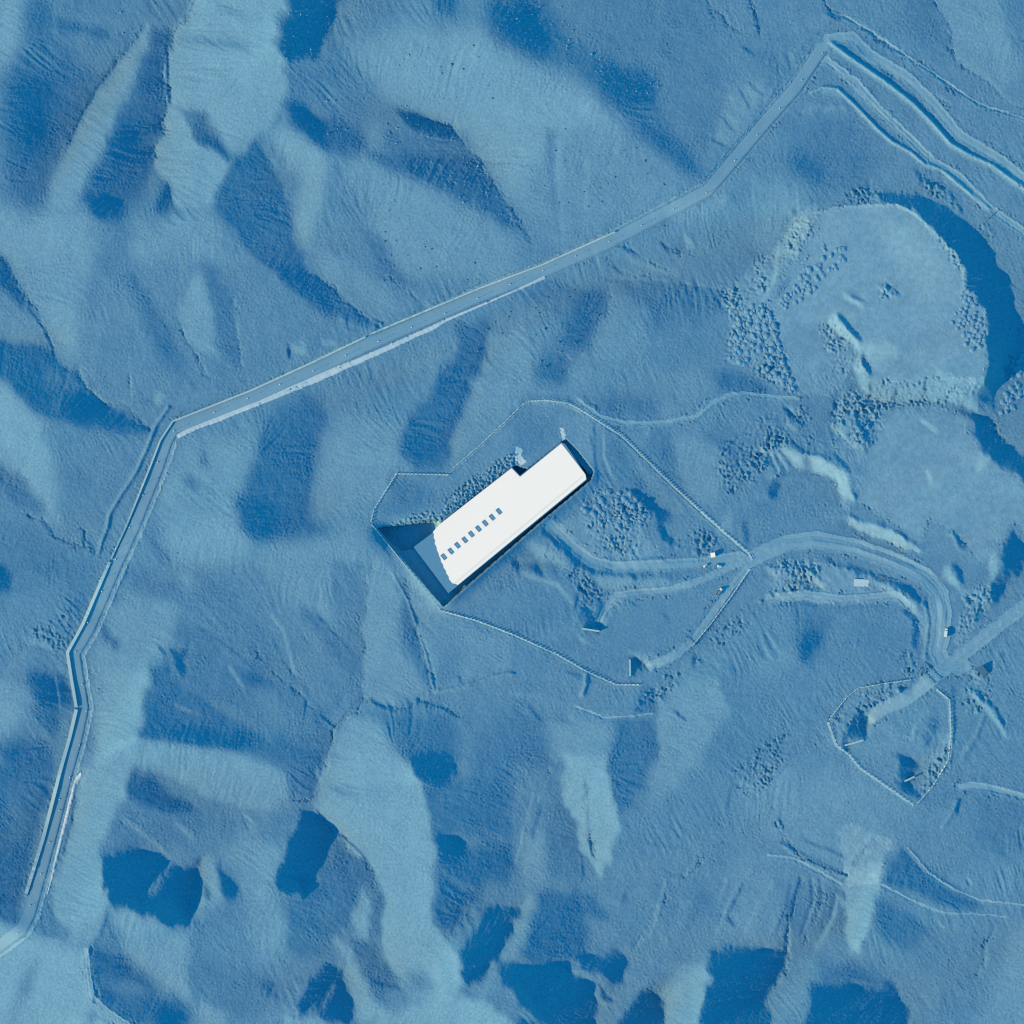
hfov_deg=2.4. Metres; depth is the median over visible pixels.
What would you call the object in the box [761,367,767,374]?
earth heap
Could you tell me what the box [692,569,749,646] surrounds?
security fence
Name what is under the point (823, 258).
earth heap
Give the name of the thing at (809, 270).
earth heap
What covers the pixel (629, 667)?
headwall
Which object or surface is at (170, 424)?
perimeter wall
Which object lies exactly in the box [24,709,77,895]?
perimeter wall
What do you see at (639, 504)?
earth heap
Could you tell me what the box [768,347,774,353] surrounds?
earth heap
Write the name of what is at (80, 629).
perimeter wall
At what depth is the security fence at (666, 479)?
20007.85 m
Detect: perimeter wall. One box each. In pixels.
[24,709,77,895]
[66,561,110,706]
[110,336,365,558]
[372,231,614,333]
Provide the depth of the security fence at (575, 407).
19998.36 m
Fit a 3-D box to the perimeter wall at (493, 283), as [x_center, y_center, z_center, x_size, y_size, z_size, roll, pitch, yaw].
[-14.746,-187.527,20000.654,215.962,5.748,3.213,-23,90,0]
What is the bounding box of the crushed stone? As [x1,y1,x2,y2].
[515,428,565,464]
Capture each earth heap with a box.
[614,497,620,503]
[615,523,620,528]
[621,496,626,501]
[630,503,635,508]
[636,501,644,507]
[733,335,738,340]
[736,320,742,326]
[736,359,742,365]
[755,323,761,329]
[756,347,762,352]
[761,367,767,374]
[763,333,769,338]
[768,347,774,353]
[780,359,785,364]
[807,267,812,273]
[820,255,825,261]
[858,434,864,440]
[961,331,966,337]
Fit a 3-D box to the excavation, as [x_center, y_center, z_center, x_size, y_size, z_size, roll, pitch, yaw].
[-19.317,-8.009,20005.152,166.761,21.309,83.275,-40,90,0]
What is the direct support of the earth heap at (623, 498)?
on the spoil pad
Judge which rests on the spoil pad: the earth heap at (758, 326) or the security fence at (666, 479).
the earth heap at (758, 326)
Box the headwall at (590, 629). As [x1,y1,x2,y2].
[582,628,598,631]
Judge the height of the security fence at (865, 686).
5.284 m
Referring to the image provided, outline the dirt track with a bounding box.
[0,12,1023,1023]
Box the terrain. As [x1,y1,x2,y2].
[0,0,1023,1023]
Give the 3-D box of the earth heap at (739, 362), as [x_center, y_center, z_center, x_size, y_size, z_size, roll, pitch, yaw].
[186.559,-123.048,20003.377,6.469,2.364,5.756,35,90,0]
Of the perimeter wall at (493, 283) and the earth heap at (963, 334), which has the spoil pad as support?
the earth heap at (963, 334)
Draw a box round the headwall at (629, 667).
[629,659,630,675]
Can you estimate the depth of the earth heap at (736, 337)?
20002.79 m
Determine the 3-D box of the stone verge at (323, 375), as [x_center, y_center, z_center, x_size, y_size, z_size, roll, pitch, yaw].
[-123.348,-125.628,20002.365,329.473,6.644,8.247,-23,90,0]
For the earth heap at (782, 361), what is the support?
on the spoil pad
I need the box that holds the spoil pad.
[389,202,1023,887]
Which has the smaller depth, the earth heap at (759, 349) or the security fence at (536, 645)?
the security fence at (536, 645)
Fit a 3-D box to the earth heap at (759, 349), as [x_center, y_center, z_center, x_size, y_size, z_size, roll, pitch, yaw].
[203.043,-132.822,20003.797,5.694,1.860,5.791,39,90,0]
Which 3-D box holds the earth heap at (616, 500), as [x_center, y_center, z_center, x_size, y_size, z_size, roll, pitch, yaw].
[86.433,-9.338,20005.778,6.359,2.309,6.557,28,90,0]
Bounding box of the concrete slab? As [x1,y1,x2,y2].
[854,579,868,586]
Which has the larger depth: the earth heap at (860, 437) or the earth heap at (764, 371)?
the earth heap at (764, 371)
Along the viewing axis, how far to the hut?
19990.71 m
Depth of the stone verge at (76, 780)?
20015.28 m
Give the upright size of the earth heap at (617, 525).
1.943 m
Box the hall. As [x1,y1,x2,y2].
[414,442,586,592]
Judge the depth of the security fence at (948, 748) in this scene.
19995.78 m
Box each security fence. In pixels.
[370,473,448,521]
[371,524,440,609]
[441,610,638,684]
[451,408,518,469]
[521,399,620,435]
[622,436,699,510]
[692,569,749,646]
[700,511,752,560]
[827,722,914,805]
[829,679,910,719]
[916,689,951,804]
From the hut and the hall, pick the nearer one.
the hut
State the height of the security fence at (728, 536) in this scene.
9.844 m
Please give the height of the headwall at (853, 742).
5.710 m
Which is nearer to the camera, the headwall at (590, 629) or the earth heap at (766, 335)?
the headwall at (590, 629)
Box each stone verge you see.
[46,772,81,895]
[176,276,544,437]
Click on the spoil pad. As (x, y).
(883, 302)
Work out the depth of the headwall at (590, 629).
19992.98 m
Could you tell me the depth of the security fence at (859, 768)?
19995.37 m
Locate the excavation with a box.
[379,440,591,604]
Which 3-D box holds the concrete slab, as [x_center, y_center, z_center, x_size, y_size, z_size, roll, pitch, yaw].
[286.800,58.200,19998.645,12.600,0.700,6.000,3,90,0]
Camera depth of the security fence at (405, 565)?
19997.57 m
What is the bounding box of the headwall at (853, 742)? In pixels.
[845,740,863,745]
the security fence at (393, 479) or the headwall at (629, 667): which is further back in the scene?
the headwall at (629, 667)
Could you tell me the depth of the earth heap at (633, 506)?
20004.94 m
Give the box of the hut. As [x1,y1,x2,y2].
[977,665,987,676]
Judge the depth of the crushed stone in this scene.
19997.16 m
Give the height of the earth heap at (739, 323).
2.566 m
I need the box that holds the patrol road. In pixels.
[0,42,827,951]

